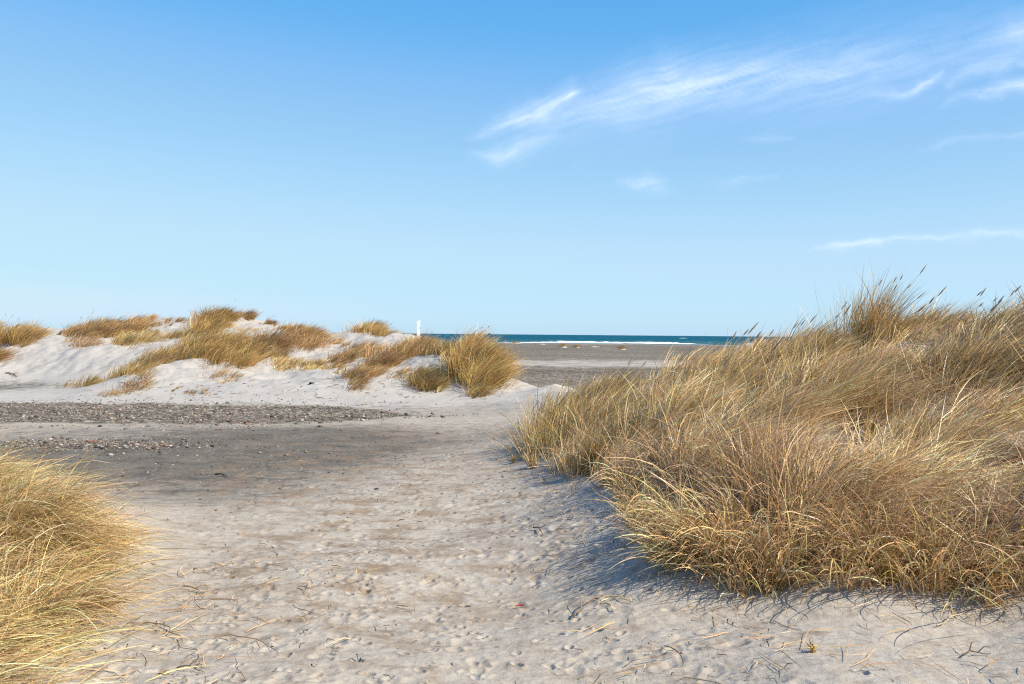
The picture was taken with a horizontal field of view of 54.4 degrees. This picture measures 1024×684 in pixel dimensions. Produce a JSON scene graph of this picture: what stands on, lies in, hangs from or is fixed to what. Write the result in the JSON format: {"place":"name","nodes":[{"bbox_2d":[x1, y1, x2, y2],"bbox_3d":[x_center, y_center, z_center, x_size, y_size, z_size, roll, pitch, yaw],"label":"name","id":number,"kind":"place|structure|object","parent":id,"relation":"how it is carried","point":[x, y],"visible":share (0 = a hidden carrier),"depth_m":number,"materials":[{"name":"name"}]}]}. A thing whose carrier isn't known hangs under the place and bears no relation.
{"place":"outdoors","nodes":[
{"label":"outdoors","id":0,"kind":"place"},
{"bbox_2d":[0,317,520,408],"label":"sand dune","id":1,"kind":"structure","parent":0,"point":[51,360],"depth_m":27.27,"materials":[{"name":"beige sand"}]},
{"bbox_2d":[0,345,23,364],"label":"grass tussock","id":2,"kind":"object","parent":1,"relation":"on","point":[4,352],"depth_m":31.71,"materials":[{"name":"beige plant"}]},
{"bbox_2d":[0,314,58,347],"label":"grass tussock","id":3,"kind":"object","parent":1,"relation":"on","point":[26,334],"depth_m":33.21,"materials":[{"name":"brown plant"}]},
{"bbox_2d":[56,370,110,388],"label":"grass tussock","id":4,"kind":"object","parent":1,"relation":"on","point":[93,380],"depth_m":27.14,"materials":[{"name":"beige plant"}]},
{"bbox_2d":[62,332,108,349],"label":"grass tussock","id":5,"kind":"object","parent":1,"relation":"on","point":[87,341],"depth_m":32.41,"materials":[{"name":"beige plant"}]},
{"bbox_2d":[56,308,172,339],"bbox_3d":[-14.585,-0.670,36.429,3.927,1.299,6.870,0,0,-25],"label":"grass tussock","id":6,"kind":"object","parent":1,"relation":"on","point":[105,326],"depth_m":34.88,"materials":[{"name":"brown plant"}]},
{"bbox_2d":[98,385,130,396],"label":"grass tussock","id":7,"kind":"object","parent":1,"relation":"on","point":[112,392],"depth_m":24.58,"materials":[{"name":"beige plant"}]},
{"bbox_2d":[112,367,165,394],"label":"grass tussock","id":8,"kind":"object","parent":1,"relation":"on","point":[138,383],"depth_m":25.60,"materials":[{"name":"beige plant"}]},
{"bbox_2d":[101,339,185,379],"bbox_3d":[-10.383,0.474,28.466,2.613,1.317,3.934,1,0,0],"label":"grass tussock","id":9,"kind":"object","parent":1,"relation":"on","point":[164,355],"depth_m":28.23,"materials":[{"name":"beige plant"}]},
{"bbox_2d":[104,325,199,348],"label":"grass tussock","id":10,"kind":"object","parent":1,"relation":"on","point":[147,336],"depth_m":33.12,"materials":[{"name":"brown plant"}]},
{"bbox_2d":[158,315,187,327],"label":"grass tussock","id":11,"kind":"object","parent":1,"relation":"on","point":[169,320],"depth_m":36.37,"materials":[{"name":"brown plant"}]},
{"bbox_2d":[184,387,212,395],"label":"grass tussock","id":12,"kind":"object","parent":1,"relation":"on","point":[190,392],"depth_m":24.61,"materials":[{"name":"beige plant"}]},
{"bbox_2d":[179,300,248,336],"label":"grass tussock","id":13,"kind":"object","parent":1,"relation":"on","point":[221,317],"depth_m":35.57,"materials":[{"name":"brown plant"}]},
{"bbox_2d":[197,366,245,383],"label":"grass tussock","id":14,"kind":"object","parent":1,"relation":"on","point":[219,374],"depth_m":26.55,"materials":[{"name":"beige plant"}]},
{"bbox_2d":[171,326,293,369],"bbox_3d":[-8.729,0.087,30.204,3.418,1.381,6.863,0,0,-26],"label":"grass tussock","id":15,"kind":"object","parent":1,"relation":"on","point":[220,347],"depth_m":29.02,"materials":[{"name":"beige plant"}]},
{"bbox_2d":[235,323,270,338],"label":"grass tussock","id":16,"kind":"object","parent":1,"relation":"on","point":[250,328],"depth_m":34.65,"materials":[{"name":"beige plant"}]},
{"bbox_2d":[239,308,277,325],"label":"grass tussock","id":17,"kind":"object","parent":1,"relation":"on","point":[253,316],"depth_m":37.35,"materials":[{"name":"brown plant"}]},
{"bbox_2d":[249,327,298,353],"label":"grass tussock","id":18,"kind":"object","parent":1,"relation":"on","point":[280,344],"depth_m":31.54,"materials":[{"name":"brown plant"}]},
{"bbox_2d":[270,349,295,364],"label":"grass tussock","id":19,"kind":"object","parent":1,"relation":"on","point":[283,354],"depth_m":29.34,"materials":[{"name":"beige plant"}]},
{"bbox_2d":[266,355,302,371],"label":"grass tussock","id":20,"kind":"object","parent":1,"relation":"on","point":[280,364],"depth_m":28.23,"materials":[{"name":"beige plant"}]},
{"bbox_2d":[268,319,323,332],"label":"grass tussock","id":21,"kind":"object","parent":1,"relation":"on","point":[283,328],"depth_m":35.54,"materials":[{"name":"brown plant"}]},
{"bbox_2d":[283,356,313,372],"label":"grass tussock","id":22,"kind":"object","parent":1,"relation":"on","point":[296,362],"depth_m":28.21,"materials":[{"name":"beige plant"}]},
{"bbox_2d":[265,321,341,353],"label":"grass tussock","id":23,"kind":"object","parent":1,"relation":"on","point":[302,338],"depth_m":32.28,"materials":[{"name":"brown plant"}]},
{"bbox_2d":[293,358,346,373],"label":"grass tussock","id":24,"kind":"object","parent":1,"relation":"on","point":[315,365],"depth_m":27.78,"materials":[{"name":"beige plant"}]},
{"bbox_2d":[329,337,351,346],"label":"grass tussock","id":25,"kind":"object","parent":1,"relation":"on","point":[340,341],"depth_m":32.71,"materials":[{"name":"beige plant"}]},
{"bbox_2d":[318,336,387,368],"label":"grass tussock","id":26,"kind":"object","parent":1,"relation":"on","point":[343,357],"depth_m":29.00,"materials":[{"name":"beige plant"}]},
{"bbox_2d":[327,351,409,390],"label":"grass tussock","id":27,"kind":"object","parent":1,"relation":"on","point":[360,375],"depth_m":25.70,"materials":[{"name":"beige plant"}]},
{"bbox_2d":[339,316,405,336],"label":"grass tussock","id":28,"kind":"object","parent":1,"relation":"on","point":[376,328],"depth_m":33.98,"materials":[{"name":"brown plant"}]},
{"bbox_2d":[384,366,417,379],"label":"grass tussock","id":29,"kind":"object","parent":1,"relation":"on","point":[403,371],"depth_m":25.77,"materials":[{"name":"beige plant"}]},
{"bbox_2d":[358,330,448,371],"bbox_3d":[-2.855,0.214,28.512,3.042,1.295,4.967,1,0,0],"label":"grass tussock","id":30,"kind":"object","parent":1,"relation":"on","point":[406,348],"depth_m":27.64,"materials":[{"name":"beige plant"}]},
{"bbox_2d":[417,320,419,336],"bbox_3d":[-3.387,-0.143,36.000,0.120,1.308,0.115,1,0,0],"label":"marker post","id":31,"kind":"object","parent":1,"relation":"on","point":[418,326],"visible":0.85,"depth_m":35.95,"materials":[{"name":"white paint"}]},
{"bbox_2d":[394,356,458,392],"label":"grass tussock","id":32,"kind":"object","parent":1,"relation":"on","point":[427,379],"depth_m":24.58,"materials":[{"name":"beige plant"}]},
{"bbox_2d":[423,334,459,357],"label":"grass tussock","id":33,"kind":"object","parent":1,"relation":"on","point":[443,347],"depth_m":26.68,"materials":[{"name":"beige plant"}]},
{"bbox_2d":[459,377,503,397],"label":"grass tussock","id":34,"kind":"object","parent":1,"relation":"on","point":[481,391],"depth_m":23.30,"materials":[{"name":"beige plant"}]},
{"bbox_2d":[430,322,534,391],"bbox_3d":[-0.757,0.338,25.285,2.764,1.819,3.880,0,1,-36],"label":"grass tussock","id":35,"kind":"object","parent":1,"relation":"on","point":[470,357],"depth_m":24.76,"materials":[{"name":"beige plant"}]},
{"bbox_2d":[0,396,603,563],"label":"pebble gravel","id":36,"kind":"structure","parent":0,"point":[97,443],"depth_m":19.08,"materials":[{"name":"grey gravel"}]},
{"bbox_2d":[0,343,738,389],"bbox_3d":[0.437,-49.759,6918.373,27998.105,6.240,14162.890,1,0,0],"label":"beach","id":37,"kind":"structure","parent":0,"point":[555,363],"depth_m":75.97,"materials":[{"name":"grey sand"}]},
{"bbox_2d":[558,343,566,347],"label":"sand hummock","id":38,"kind":"object","parent":37,"relation":"on","point":[562,345],"visible":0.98,"depth_m":156.70,"materials":[{"name":"beige sand"}]},
{"bbox_2d":[0,384,759,683],"bbox_3d":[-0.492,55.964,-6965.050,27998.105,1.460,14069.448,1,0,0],"label":"ground","id":39,"kind":"structure","parent":0,"point":[503,638],"depth_m":7.43,"materials":[{"name":"beige sand"}]},
{"bbox_2d":[0,422,150,507],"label":"grass tussock","id":40,"kind":"object","parent":39,"relation":"on","point":[12,469],"depth_m":8.11,"materials":[{"name":"beige plant"}]},
{"bbox_2d":[0,555,198,683],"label":"grass tussock","id":41,"kind":"object","parent":39,"relation":"on","point":[5,659],"depth_m":4.83,"materials":[{"name":"beige plant"}]},
{"bbox_2d":[0,478,204,681],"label":"grass tussock","id":42,"kind":"object","parent":39,"relation":"on","point":[29,577],"depth_m":5.62,"materials":[{"name":"beige plant"}]},
{"bbox_2d":[0,426,209,587],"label":"grass tussock","id":43,"kind":"object","parent":39,"relation":"on","point":[64,503],"depth_m":6.65,"materials":[{"name":"beige plant"}]},
{"bbox_2d":[63,572,165,628],"bbox_3d":[-2.293,1.459,5.682,0.541,0.368,0.878,0,1,-29],"label":"grass tussock","id":44,"kind":"object","parent":39,"relation":"on","point":[109,595],"depth_m":5.64,"materials":[{"name":"beige plant"}]},
{"bbox_2d":[144,622,201,656],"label":"twig","id":45,"kind":"object","parent":39,"relation":"on","point":[175,634],"visible":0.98,"depth_m":5.59,"materials":[{"name":"brown wood"}]},
{"bbox_2d":[161,599,209,610],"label":"twig","id":46,"kind":"object","parent":39,"relation":"on","point":[183,607],"visible":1,"depth_m":6.13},
{"bbox_2d":[176,659,204,672],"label":"twig","id":47,"kind":"object","parent":39,"relation":"on","point":[190,666],"visible":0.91,"depth_m":5.01,"materials":[{"name":"wood"}]},
{"bbox_2d":[183,585,206,598],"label":"twig","id":48,"kind":"object","parent":39,"relation":"on","point":[195,588],"visible":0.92,"depth_m":6.55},
{"bbox_2d":[214,634,275,650],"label":"twig","id":49,"kind":"object","parent":39,"relation":"on","point":[244,637],"visible":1,"depth_m":5.54,"materials":[{"name":"wood"}]},
{"bbox_2d":[7,364,1023,683],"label":"plant litter","id":50,"kind":"object","parent":39,"relation":"on","point":[833,654],"visible":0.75,"depth_m":5.79,"materials":[{"name":"beige plant"}]},
{"bbox_2d":[473,400,594,460],"bbox_3d":[0.404,1.131,13.172,2.070,0.820,2.079,1,0,0],"label":"grass tussock","id":51,"kind":"object","parent":39,"relation":"on","point":[531,435],"depth_m":12.99,"materials":[{"name":"beige plant"}]},
{"bbox_2d":[573,593,606,616],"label":"twig","id":52,"kind":"object","parent":39,"relation":"on","point":[587,602],"visible":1,"depth_m":6.14,"materials":[{"name":"wood"}]},
{"bbox_2d":[605,595,632,601],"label":"straw stem","id":53,"kind":"object","parent":39,"relation":"on","point":[616,596],"visible":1,"depth_m":6.12,"materials":[{"name":"beige plant"}]},
{"bbox_2d":[0,0,1023,336],"label":"sky","id":54,"kind":"structure","parent":0,"point":[335,164],"materials":[{"name":"blue"}]},
{"bbox_2d":[403,333,792,344],"bbox_3d":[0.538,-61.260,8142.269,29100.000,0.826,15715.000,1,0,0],"label":"sea","id":55,"kind":"structure","parent":0,"point":[712,340],"depth_m":686.02,"materials":[{"name":"liquid"}]},
{"bbox_2d":[520,341,692,343],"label":"surf","id":56,"kind":"structure","parent":55,"relation":"on","point":[609,342],"depth_m":341.24,"materials":[{"name":"liquid"}]},
{"bbox_2d":[519,325,1023,683],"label":"sand dune","id":57,"kind":"structure","parent":0,"point":[818,609],"depth_m":5.52,"materials":[{"name":"beige sand"}]},
{"bbox_2d":[519,451,539,468],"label":"grass tussock","id":58,"kind":"object","parent":57,"relation":"on","point":[529,461],"depth_m":11.80,"materials":[{"name":"beige plant"}]},
{"bbox_2d":[574,420,621,474],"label":"grass tussock","id":59,"kind":"object","parent":57,"relation":"on","point":[596,448],"depth_m":10.30,"materials":[{"name":"beige plant"}]},
{"bbox_2d":[645,527,703,558],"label":"grass tussock","id":60,"kind":"object","parent":57,"relation":"on","point":[667,539],"depth_m":6.65,"materials":[{"name":"beige plant"}]},
{"bbox_2d":[491,280,1023,623],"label":"marram grass","id":61,"kind":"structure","parent":57,"relation":"on","point":[803,489],"depth_m":7.88,"materials":[{"name":"beige plant"}]},
{"bbox_2d":[755,560,785,591],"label":"grass tussock","id":62,"kind":"object","parent":57,"relation":"on","point":[769,579],"depth_m":5.98,"materials":[{"name":"brown plant"}]},
{"bbox_2d":[760,344,786,366],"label":"grass tussock","id":63,"kind":"object","parent":57,"relation":"on","point":[768,360],"depth_m":12.96,"materials":[{"name":"brown plant"}]},
{"bbox_2d":[805,639,817,652],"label":"grass tussock","id":64,"kind":"object","parent":57,"relation":"on","point":[812,649],"depth_m":4.87,"materials":[{"name":"yellow plant"}]},
{"bbox_2d":[802,263,944,354],"bbox_3d":[4.842,-0.390,13.475,1.850,1.551,1.916,1,0,0],"label":"grass tussock","id":65,"kind":"object","parent":57,"relation":"on","point":[877,315],"depth_m":13.41,"materials":[{"name":"beige plant"}]},
{"bbox_2d":[862,407,889,444],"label":"grass tussock","id":66,"kind":"object","parent":57,"relation":"on","point":[871,428],"depth_m":9.47,"materials":[{"name":"beige plant"}]},
{"bbox_2d":[865,533,916,584],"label":"grass tussock","id":67,"kind":"object","parent":57,"relation":"on","point":[888,574],"depth_m":5.91,"materials":[{"name":"beige plant"}]},
{"bbox_2d":[890,389,923,440],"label":"grass tussock","id":68,"kind":"object","parent":57,"relation":"on","point":[904,419],"depth_m":8.87,"materials":[{"name":"beige plant"}]},
{"bbox_2d":[936,598,1015,625],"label":"twig","id":69,"kind":"object","parent":57,"relation":"on","point":[969,608],"visible":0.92,"depth_m":5.55,"materials":[{"name":"brown wood"}]},
{"bbox_2d":[962,642,990,655],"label":"twig","id":70,"kind":"object","parent":57,"relation":"on","point":[967,652],"visible":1,"depth_m":4.85,"materials":[{"name":"wood"}]},
{"bbox_2d":[960,546,1014,591],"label":"grass tussock","id":71,"kind":"object","parent":57,"relation":"on","point":[995,571],"depth_m":5.76,"materials":[{"name":"beige plant"}]}
]}

